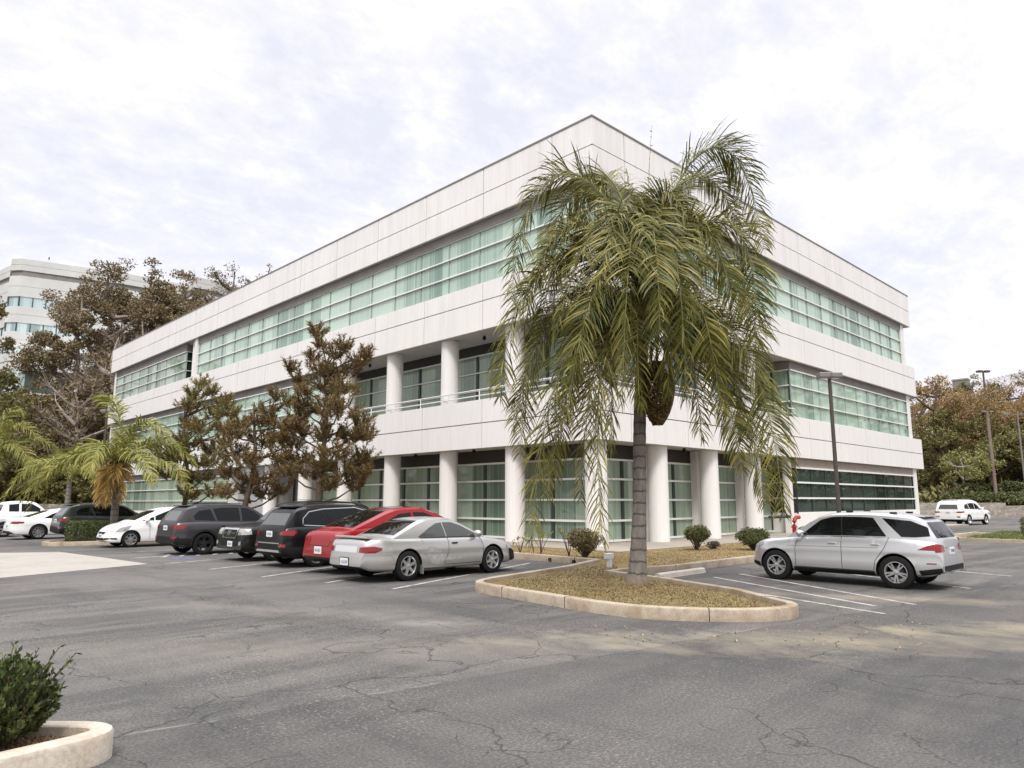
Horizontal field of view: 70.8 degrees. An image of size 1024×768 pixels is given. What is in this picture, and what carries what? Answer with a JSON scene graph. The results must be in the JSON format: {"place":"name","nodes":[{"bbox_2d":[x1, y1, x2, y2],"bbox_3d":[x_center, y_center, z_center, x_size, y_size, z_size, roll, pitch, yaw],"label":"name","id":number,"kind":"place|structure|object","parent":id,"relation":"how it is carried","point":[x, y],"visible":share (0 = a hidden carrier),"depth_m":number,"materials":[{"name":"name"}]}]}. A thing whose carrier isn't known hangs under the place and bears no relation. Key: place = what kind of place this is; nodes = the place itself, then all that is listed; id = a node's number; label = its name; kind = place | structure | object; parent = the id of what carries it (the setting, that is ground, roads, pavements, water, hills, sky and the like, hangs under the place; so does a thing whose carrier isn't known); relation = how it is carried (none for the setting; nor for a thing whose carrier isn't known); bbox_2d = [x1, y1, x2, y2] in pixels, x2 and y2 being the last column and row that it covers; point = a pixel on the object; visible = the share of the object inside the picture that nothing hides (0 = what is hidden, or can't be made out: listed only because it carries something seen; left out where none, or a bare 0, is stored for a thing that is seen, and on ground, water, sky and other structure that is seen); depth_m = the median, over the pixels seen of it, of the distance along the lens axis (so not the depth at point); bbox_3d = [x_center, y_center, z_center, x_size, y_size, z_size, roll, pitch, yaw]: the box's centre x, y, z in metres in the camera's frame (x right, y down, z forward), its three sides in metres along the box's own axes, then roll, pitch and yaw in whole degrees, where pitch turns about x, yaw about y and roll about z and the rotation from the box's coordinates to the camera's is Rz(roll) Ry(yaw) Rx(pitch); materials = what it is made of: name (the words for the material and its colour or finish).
{"place":"outdoors","nodes":[
{"label":"outdoors","id":0,"kind":"place"},
{"bbox_2d":[0,501,44,517],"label":"parked car","id":1,"kind":"object","parent":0,"point":[14,509],"visible":0.3,"depth_m":42.13,"materials":[{"name":"white paint"}]},
{"bbox_2d":[1,420,102,464],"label":"hillside","id":2,"kind":"structure","parent":0,"point":[23,434],"depth_m":96.62,"materials":[{"name":"green plant"}]},
{"bbox_2d":[0,296,24,450],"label":"gum tree","id":3,"kind":"object","parent":2,"relation":"on","point":[8,378],"visible":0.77,"depth_m":71.95,"materials":[{"name":"green plant"}]},
{"bbox_2d":[14,395,70,435],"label":"slope shrub","id":4,"kind":"object","parent":2,"relation":"on","point":[26,403],"visible":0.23,"depth_m":95.41,"materials":[{"name":"green plant"}]},
{"bbox_2d":[3,453,85,500],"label":"slope shrub","id":5,"kind":"object","parent":2,"relation":"on","point":[56,481],"visible":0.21,"depth_m":76.15,"materials":[{"name":"green plant"}]},
{"bbox_2d":[8,423,86,480],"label":"slope shrub","id":6,"kind":"object","parent":2,"relation":"on","point":[44,447],"visible":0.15,"depth_m":82.37,"materials":[{"name":"green plant"}]},
{"bbox_2d":[26,367,113,468],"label":"bare tree","id":7,"kind":"object","parent":2,"relation":"on","point":[76,423],"visible":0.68,"depth_m":79.11,"materials":[{"name":"brown plant"}]},
{"bbox_2d":[11,274,130,448],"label":"gum tree","id":8,"kind":"object","parent":2,"relation":"on","point":[43,338],"visible":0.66,"depth_m":88.50,"materials":[{"name":"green plant"}]},
{"bbox_2d":[58,468,102,503],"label":"slope shrub","id":9,"kind":"object","parent":2,"relation":"on","point":[87,497],"visible":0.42,"depth_m":76.07,"materials":[{"name":"green plant"}]},
{"bbox_2d":[50,352,113,442],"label":"gum tree","id":10,"kind":"object","parent":2,"relation":"on","point":[98,423],"visible":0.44,"depth_m":82.64,"materials":[{"name":"brown plant"}]},
{"bbox_2d":[3,257,180,412],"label":"gum tree","id":11,"kind":"object","parent":2,"relation":"on","point":[68,310],"visible":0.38,"depth_m":92.83,"materials":[{"name":"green plant"}]},
{"bbox_2d":[59,327,133,442],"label":"bare tree","id":12,"kind":"object","parent":2,"relation":"on","point":[106,372],"visible":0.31,"depth_m":84.42,"materials":[{"name":"brown plant"}]},
{"bbox_2d":[0,257,229,396],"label":"hillside office","id":13,"kind":"structure","parent":2,"relation":"on","point":[24,283],"depth_m":123.67,"materials":[{"name":"white glass"}]},
{"bbox_2d":[94,256,197,347],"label":"gum tree","id":14,"kind":"object","parent":2,"relation":"on","point":[121,297],"visible":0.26,"depth_m":96.02,"materials":[{"name":"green plant"}]},
{"bbox_2d":[129,269,203,318],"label":"gum tree","id":15,"kind":"object","parent":2,"relation":"on","point":[173,306],"visible":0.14,"depth_m":98.97,"materials":[{"name":"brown plant"}]},
{"bbox_2d":[162,261,262,317],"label":"gum tree","id":16,"kind":"object","parent":2,"relation":"on","point":[192,306],"visible":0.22,"depth_m":93.39,"materials":[{"name":"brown plant"}]},
{"bbox_2d":[0,505,1023,767],"bbox_3d":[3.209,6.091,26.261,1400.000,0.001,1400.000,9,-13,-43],"label":"asphalt ground","id":17,"kind":"structure","parent":0,"point":[202,661],"depth_m":7.84,"materials":[{"name":"grey asphalt"}]},
{"bbox_2d":[0,406,60,500],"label":"queen palm","id":18,"kind":"object","parent":17,"relation":"on","point":[4,427],"visible":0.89,"depth_m":52.12,"materials":[{"name":"green plant"}]},
{"bbox_2d":[3,508,93,538],"bbox_3d":[-22.244,6.919,35.844,2.102,1.440,4.864,-9,-13,43],"label":"parked sedan","id":19,"kind":"object","parent":17,"relation":"on","point":[33,525],"visible":0.48,"depth_m":34.24,"materials":[{"name":"white paint"}]},
{"bbox_2d":[0,445,109,505],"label":"queen palm","id":20,"kind":"object","parent":17,"relation":"on","point":[44,462],"visible":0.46,"depth_m":45.23,"materials":[{"name":"green plant"}]},
{"bbox_2d":[0,721,113,767],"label":"planter kerb","id":21,"kind":"structure","parent":17,"relation":"on","point":[88,744],"depth_m":4.89,"materials":[{"name":"concrete"}]},
{"bbox_2d":[0,736,66,751],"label":"planter soil","id":22,"kind":"structure","parent":21,"relation":"in","point":[25,743],"depth_m":5.07,"materials":[{"name":"brown soil"}]},
{"bbox_2d":[0,641,80,745],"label":"leafy shrub","id":23,"kind":"object","parent":22,"relation":"on","point":[26,706],"visible":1,"depth_m":4.97,"materials":[{"name":"green plant"}]},
{"bbox_2d":[0,552,145,577],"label":"concrete pad","id":24,"kind":"object","parent":17,"relation":"on","point":[21,564],"visible":1,"depth_m":20.96,"materials":[{"name":"beige concrete"}]},
{"bbox_2d":[49,502,137,538],"bbox_3d":[-19.431,6.608,34.847,2.142,1.733,4.713,-9,-13,43],"label":"parked suv","id":25,"kind":"object","parent":17,"relation":"on","point":[63,515],"visible":0.36,"depth_m":33.48,"materials":[{"name":"paint"}]},
{"bbox_2d":[96,507,172,546],"bbox_3d":[-14.742,5.872,29.765,2.021,1.556,4.122,-9,-13,43],"label":"parked hatchback","id":26,"kind":"object","parent":17,"relation":"on","point":[134,530],"visible":0.52,"depth_m":28.59,"materials":[{"name":"white paint"}]},
{"bbox_2d":[155,503,262,554],"bbox_3d":[-10.166,5.189,26.116,2.142,1.733,4.713,-9,-13,43],"label":"parked wagon","id":27,"kind":"object","parent":17,"relation":"on","point":[193,527],"visible":0.57,"depth_m":24.63,"materials":[{"name":"grey paint"}]},
{"bbox_2d":[216,499,368,560],"bbox_3d":[-6.955,4.737,23.698,2.254,1.850,4.872,-9,-13,43],"label":"parked suv","id":28,"kind":"object","parent":17,"relation":"on","point":[240,539],"visible":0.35,"depth_m":22.01,"materials":[{"name":"paint"}]},
{"bbox_2d":[255,503,365,566],"bbox_3d":[-5.112,4.456,21.603,2.142,1.733,4.716,-9,-13,43],"label":"parked suv","id":29,"kind":"object","parent":17,"relation":"on","point":[283,531],"visible":0.46,"depth_m":20.01,"materials":[{"name":"black paint"}]},
{"bbox_2d":[267,320,382,500],"bbox_3d":[-7.950,1.853,30.377,4.884,9.540,3.579,-1,-9,8],"label":"pine tree","id":30,"kind":"object","parent":17,"relation":"on","point":[359,430],"visible":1,"depth_m":30.29,"materials":[{"name":"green plant"}]},
{"bbox_2d":[303,506,473,572],"bbox_3d":[-3.040,4.227,19.978,2.104,1.663,5.310,-9,-13,43],"label":"parked sedan","id":31,"kind":"object","parent":17,"relation":"on","point":[318,543],"visible":0.29,"depth_m":18.50,"materials":[{"name":"red paint"}]},
{"bbox_2d":[330,516,513,580],"bbox_3d":[-2.095,4.029,18.004,2.086,1.421,4.852,-9,-13,44],"label":"parked coupe","id":32,"kind":"object","parent":17,"relation":"on","point":[413,546],"visible":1,"depth_m":16.95,"materials":[{"name":"beige paint"}]},
{"bbox_2d":[104,114,923,545],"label":"office building","id":33,"kind":"structure","parent":17,"relation":"on","point":[412,292],"depth_m":38.14,"materials":[{"name":"grey"}]},
{"bbox_2d":[130,366,148,395],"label":"window","id":34,"kind":"structure","parent":33,"relation":"in","point":[139,380],"depth_m":67.80,"materials":[{"name":"green glass"}]},
{"bbox_2d":[132,480,149,510],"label":"window","id":35,"kind":"structure","parent":33,"relation":"in","point":[141,493],"depth_m":63.79,"materials":[{"name":"green glass"}]},
{"bbox_2d":[146,359,166,390],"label":"window","id":36,"kind":"structure","parent":33,"relation":"in","point":[157,371],"depth_m":64.44,"materials":[{"name":"green glass"}]},
{"bbox_2d":[148,479,166,509],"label":"window","id":37,"kind":"structure","parent":33,"relation":"in","point":[157,495],"depth_m":60.79,"materials":[{"name":"green glass"}]},
{"bbox_2d":[164,351,186,384],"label":"window","id":38,"kind":"structure","parent":33,"relation":"in","point":[176,365],"depth_m":61.13,"materials":[{"name":"green glass"}]},
{"bbox_2d":[197,334,222,374],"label":"window","id":39,"kind":"structure","parent":33,"relation":"in","point":[210,350],"depth_m":56.00,"materials":[{"name":"green glass"}]},
{"bbox_2d":[221,324,248,366],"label":"window","id":40,"kind":"structure","parent":33,"relation":"in","point":[235,341],"depth_m":52.75,"materials":[{"name":"green glass"}]},
{"bbox_2d":[247,312,278,358],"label":"window","id":41,"kind":"structure","parent":33,"relation":"in","point":[263,332],"depth_m":49.55,"materials":[{"name":"green glass"}]},
{"bbox_2d":[276,299,312,348],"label":"window","id":42,"kind":"structure","parent":33,"relation":"in","point":[292,328],"depth_m":46.38,"materials":[{"name":"green glass"}]},
{"bbox_2d":[311,283,350,337],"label":"window","id":43,"kind":"structure","parent":33,"relation":"in","point":[333,307],"depth_m":42.98,"materials":[{"name":"green glass"}]},
{"bbox_2d":[355,375,386,416],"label":"window","id":44,"kind":"structure","parent":33,"relation":"in","point":[373,390],"depth_m":42.37,"materials":[{"name":"green glass"}]},
{"bbox_2d":[349,265,396,324],"bbox_3d":[-7.799,-4.815,40.011,0.120,2.700,4.541,9,-13,-43],"label":"window","id":45,"kind":"structure","parent":33,"relation":"in","point":[372,295],"depth_m":39.93,"materials":[{"name":"green glass"}]},
{"bbox_2d":[358,468,404,508],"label":"window","id":46,"kind":"structure","parent":33,"relation":"in","point":[371,495],"depth_m":40.02,"materials":[{"name":"green glass"}]},
{"bbox_2d":[402,466,439,514],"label":"window","id":47,"kind":"structure","parent":33,"relation":"in","point":[421,484],"depth_m":36.99,"materials":[{"name":"green glass"}]},
{"bbox_2d":[402,363,440,410],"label":"window","id":48,"kind":"structure","parent":33,"relation":"in","point":[424,382],"depth_m":38.99,"materials":[{"name":"green glass"}]},
{"bbox_2d":[394,244,449,310],"bbox_3d":[-4.657,-5.335,36.810,0.120,2.700,4.541,9,-13,-43],"label":"window","id":49,"kind":"structure","parent":33,"relation":"in","point":[423,277],"depth_m":36.72,"materials":[{"name":"green glass"}]},
{"bbox_2d":[448,218,513,292],"bbox_3d":[-1.515,-5.855,33.609,0.120,2.700,4.541,9,-13,-43],"label":"window","id":50,"kind":"structure","parent":33,"relation":"in","point":[475,258],"depth_m":33.60,"materials":[{"name":"green glass"}]},
{"bbox_2d":[457,462,504,537],"bbox_3d":[-1.239,5.384,33.445,0.120,3.400,4.385,9,-13,-43],"label":"window","id":51,"kind":"structure","parent":33,"relation":"in","point":[481,486],"depth_m":33.59,"materials":[{"name":"green glass"}]},
{"bbox_2d":[459,350,504,402],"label":"window","id":52,"kind":"structure","parent":33,"relation":"in","point":[473,370],"depth_m":35.74,"materials":[{"name":"green glass"}]},
{"bbox_2d":[512,192,591,271],"bbox_3d":[1.618,-6.374,30.416,0.120,2.700,4.516,9,-13,-43],"label":"window","id":53,"kind":"structure","parent":33,"relation":"in","point":[532,236],"depth_m":31.13,"materials":[{"name":"green glass"}]},
{"bbox_2d":[525,334,582,391],"bbox_3d":[1.580,-0.625,32.347,0.120,2.690,4.750,9,-13,-43],"label":"window","id":54,"kind":"structure","parent":33,"relation":"in","point":[543,382],"depth_m":32.32,"materials":[{"name":"green glass"}]},
{"bbox_2d":[525,458,585,541],"bbox_3d":[1.723,4.894,30.427,0.120,3.400,4.300,9,-13,-43],"label":"window","id":55,"kind":"structure","parent":33,"relation":"in","point":[565,513],"depth_m":30.19,"materials":[{"name":"green glass"}]},
{"bbox_2d":[607,458,632,541],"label":"window","id":56,"kind":"structure","parent":33,"relation":"in","point":[620,511],"depth_m":30.13,"materials":[{"name":"green glass"}]},
{"bbox_2d":[668,462,693,537],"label":"window","id":57,"kind":"structure","parent":33,"relation":"in","point":[679,481],"depth_m":33.20,"materials":[{"name":"green glass"}]},
{"bbox_2d":[718,465,737,534],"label":"window","id":58,"kind":"structure","parent":33,"relation":"in","point":[726,476],"depth_m":36.16,"materials":[{"name":"green glass"}]},
{"bbox_2d":[738,255,777,315],"bbox_3d":[13.107,-5.102,38.245,3.952,2.700,0.120,9,-13,-43],"label":"window","id":59,"kind":"structure","parent":33,"relation":"in","point":[770,283],"depth_m":38.80,"materials":[{"name":"green glass"}]},
{"bbox_2d":[743,468,774,531],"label":"window","id":60,"kind":"structure","parent":33,"relation":"in","point":[768,523],"depth_m":38.95,"materials":[{"name":"green glass"}]},
{"bbox_2d":[757,369,791,416],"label":"window","id":61,"kind":"structure","parent":33,"relation":"in","point":[783,375],"depth_m":39.75,"materials":[{"name":"green glass"}]},
{"bbox_2d":[774,272,808,327],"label":"window","id":62,"kind":"structure","parent":33,"relation":"in","point":[792,301],"depth_m":40.95,"materials":[{"name":"green glass"}]},
{"bbox_2d":[789,369,821,421],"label":"window","id":63,"kind":"structure","parent":33,"relation":"in","point":[804,393],"depth_m":40.57,"materials":[{"name":"green glass"}]},
{"bbox_2d":[795,467,828,513],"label":"window","id":64,"kind":"structure","parent":33,"relation":"in","point":[811,496],"depth_m":39.70,"materials":[{"name":"green glass"}]},
{"bbox_2d":[805,287,835,337],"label":"window","id":65,"kind":"structure","parent":33,"relation":"in","point":[819,306],"depth_m":43.59,"materials":[{"name":"green glass"}]},
{"bbox_2d":[818,379,847,426],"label":"window","id":66,"kind":"structure","parent":33,"relation":"in","point":[837,388],"depth_m":43.29,"materials":[{"name":"green glass"}]},
{"bbox_2d":[824,469,853,512],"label":"window","id":67,"kind":"structure","parent":33,"relation":"in","point":[845,484],"depth_m":42.43,"materials":[{"name":"green glass"}]},
{"bbox_2d":[832,299,859,346],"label":"window","id":68,"kind":"structure","parent":33,"relation":"in","point":[846,323],"depth_m":46.28,"materials":[{"name":"green glass"}]},
{"bbox_2d":[843,384,870,430],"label":"window","id":69,"kind":"structure","parent":33,"relation":"in","point":[856,403],"depth_m":45.69,"materials":[{"name":"green glass"}]},
{"bbox_2d":[850,471,877,511],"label":"window","id":70,"kind":"structure","parent":33,"relation":"in","point":[862,489],"depth_m":44.83,"materials":[{"name":"green glass"}]},
{"bbox_2d":[857,311,881,354],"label":"window","id":71,"kind":"structure","parent":33,"relation":"in","point":[868,326],"depth_m":48.98,"materials":[{"name":"green glass"}]},
{"bbox_2d":[866,391,890,433],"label":"window","id":72,"kind":"structure","parent":33,"relation":"in","point":[877,407],"depth_m":48.25,"materials":[{"name":"green glass"}]},
{"bbox_2d":[873,472,897,511],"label":"window","id":73,"kind":"structure","parent":33,"relation":"in","point":[884,491],"depth_m":47.40,"materials":[{"name":"green glass"}]},
{"bbox_2d":[879,321,901,362],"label":"window","id":74,"kind":"structure","parent":33,"relation":"in","point":[890,341],"depth_m":51.74,"materials":[{"name":"green glass"}]},
{"bbox_2d":[887,396,909,437],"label":"window","id":75,"kind":"structure","parent":33,"relation":"in","point":[897,411],"depth_m":50.89,"materials":[{"name":"green glass"}]},
{"bbox_2d":[893,474,916,510],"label":"window","id":76,"kind":"structure","parent":33,"relation":"in","point":[904,489],"depth_m":50.03,"materials":[{"name":"green glass"}]},
{"bbox_2d":[475,532,978,621],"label":"kerb","id":77,"kind":"structure","parent":17,"relation":"on","point":[786,610],"depth_m":12.53,"materials":[{"name":"concrete"}]},
{"bbox_2d":[816,372,842,512],"bbox_3d":[10.943,2.663,24.365,0.780,6.160,0.380,0,-9,0],"label":"lamp post","id":78,"kind":"object","parent":17,"relation":"on","point":[829,376],"visible":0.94,"depth_m":24.52,"materials":[{"name":"brown metal"}]},
{"bbox_2d":[754,510,965,588],"bbox_3d":[7.768,3.688,16.438,2.003,1.593,4.195,9,-13,-43],"label":"parked suv","id":79,"kind":"object","parent":17,"relation":"on","point":[910,547],"visible":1,"depth_m":15.47,"materials":[{"name":"silver paint"}]},
{"bbox_2d":[935,499,990,524],"bbox_3d":[34.826,9.879,55.618,5.106,1.939,2.377,7,-11,-36],"label":"parked suv","id":80,"kind":"object","parent":17,"relation":"on","point":[969,512],"visible":0.95,"depth_m":54.34,"materials":[{"name":"white paint"}]},
{"bbox_2d":[919,503,1023,516],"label":"retaining wall","id":81,"kind":"structure","parent":17,"relation":"on","point":[998,509],"depth_m":83.74,"materials":[{"name":"white concrete"}]},
{"bbox_2d":[0,0,1023,433],"label":"sky","id":82,"kind":"structure","parent":0,"point":[187,135],"materials":[{"name":"white"}]},
{"bbox_2d":[491,533,956,607],"bbox_3d":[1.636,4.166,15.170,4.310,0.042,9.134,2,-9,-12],"label":"dry grass","id":83,"kind":"structure","parent":0,"point":[599,571],"depth_m":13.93,"materials":[{"name":"brown plant"}]},
{"bbox_2d":[213,385,315,508],"bbox_3d":[-10.835,3.374,31.189,4.662,6.759,2.834,1,-9,-6],"label":"pine tree","id":84,"kind":"object","parent":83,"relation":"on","point":[253,479],"visible":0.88,"depth_m":31.14,"materials":[{"name":"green plant"}]},
{"bbox_2d":[566,527,601,557],"bbox_3d":[2.208,4.766,21.617,1.176,0.951,1.132,9,-13,-43],"label":"round shrub","id":85,"kind":"object","parent":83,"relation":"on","point":[584,541],"visible":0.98,"depth_m":21.41,"materials":[{"name":"green plant"}]},
{"bbox_2d":[513,543,754,565],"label":"dry grass","id":86,"kind":"structure","parent":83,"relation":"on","point":[679,551],"depth_m":23.55,"materials":[{"name":"brown plant"}]},
{"bbox_2d":[483,118,801,583],"bbox_3d":[2.915,-0.939,16.076,6.370,10.611,5.820,-2,-9,13],"label":"queen palm","id":87,"kind":"object","parent":83,"relation":"on","point":[635,242],"visible":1,"depth_m":15.11,"materials":[{"name":"green plant"}]},
{"bbox_2d":[683,524,710,549],"bbox_3d":[6.526,5.373,25.346,1.008,0.948,0.959,-2,-10,14],"label":"round shrub","id":88,"kind":"object","parent":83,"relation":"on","point":[696,534],"visible":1,"depth_m":25.19,"materials":[{"name":"green plant"}]},
{"bbox_2d":[734,527,769,549],"bbox_3d":[8.505,5.428,25.396,1.310,0.858,1.200,9,-13,-43],"label":"shrub","id":89,"kind":"object","parent":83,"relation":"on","point":[753,537],"visible":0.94,"depth_m":25.15,"materials":[{"name":"green plant"}]},
{"bbox_2d":[496,524,968,552],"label":"walkway","id":90,"kind":"structure","parent":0,"point":[621,546],"depth_m":28.66,"materials":[{"name":"concrete"}]},
{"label":"hillside","id":91,"kind":"structure","parent":0,"visible":0},
{"bbox_2d":[909,373,982,476],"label":"autumn tree","id":92,"kind":"object","parent":91,"relation":"on","point":[953,401],"visible":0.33,"depth_m":99.21,"materials":[{"name":"brown plant"}]},
{"bbox_2d":[910,380,1001,451],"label":"autumn tree","id":93,"kind":"object","parent":91,"relation":"on","point":[974,409],"visible":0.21,"depth_m":107.80,"materials":[{"name":"brown plant"}]},
{"bbox_2d":[911,407,1001,487],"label":"hillside tree","id":94,"kind":"object","parent":91,"relation":"on","point":[956,429],"visible":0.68,"depth_m":94.66,"materials":[{"name":"green plant"}]},
{"bbox_2d":[931,443,1006,485],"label":"multi trunk tree","id":95,"kind":"object","parent":91,"relation":"on","point":[980,463],"visible":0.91,"depth_m":88.79,"materials":[{"name":"green plant"}]},
{"bbox_2d":[916,447,1023,504],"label":"ivy","id":96,"kind":"object","parent":91,"relation":"on","point":[931,486],"visible":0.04,"depth_m":88.71,"materials":[{"name":"green plant"}]},
{"bbox_2d":[928,384,1023,481],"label":"autumn tree","id":97,"kind":"object","parent":91,"relation":"on","point":[988,404],"visible":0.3,"depth_m":101.77,"materials":[{"name":"brown plant"}]},
{"bbox_2d":[934,413,1023,483],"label":"hillside tree","id":98,"kind":"object","parent":91,"relation":"on","point":[1004,441],"visible":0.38,"depth_m":96.68,"materials":[{"name":"green plant"}]},
{"bbox_2d":[950,371,1023,411],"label":"hillside building","id":99,"kind":"structure","parent":91,"relation":"on","point":[1006,377],"depth_m":144.95,"materials":[{"name":"white concrete"}]},
{"bbox_2d":[963,425,1023,481],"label":"hillside tree","id":100,"kind":"object","parent":91,"relation":"on","point":[1016,447],"visible":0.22,"depth_m":97.10,"materials":[{"name":"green plant"}]},
{"bbox_2d":[975,418,1023,479],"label":"hillside tree","id":101,"kind":"object","parent":91,"relation":"on","point":[1003,429],"visible":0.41,"depth_m":98.29,"materials":[{"name":"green plant"}]},
{"label":"island soil","id":102,"kind":"structure","parent":0,"visible":0},
{"bbox_2d":[64,519,110,541],"bbox_3d":[-18.002,6.244,30.517,1.518,1.000,1.426,9,-13,-43],"label":"box hedge","id":103,"kind":"object","parent":102,"relation":"on","point":[86,535],"visible":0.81,"depth_m":30.22,"materials":[{"name":"green plant"}]},
{"bbox_2d":[18,391,198,523],"bbox_3d":[-17.644,3.714,32.092,7.647,6.763,5.590,0,-9,1],"label":"queen palm","id":104,"kind":"object","parent":102,"relation":"on","point":[118,454],"visible":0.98,"depth_m":31.29,"materials":[{"name":"green plant"}]},
{"bbox_2d":[147,372,247,504],"bbox_3d":[-14.935,3.298,34.197,4.829,7.874,2.670,2,-10,-14],"label":"pine tree","id":105,"kind":"object","parent":102,"relation":"on","point":[189,424],"visible":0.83,"depth_m":34.26,"materials":[{"name":"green plant"}]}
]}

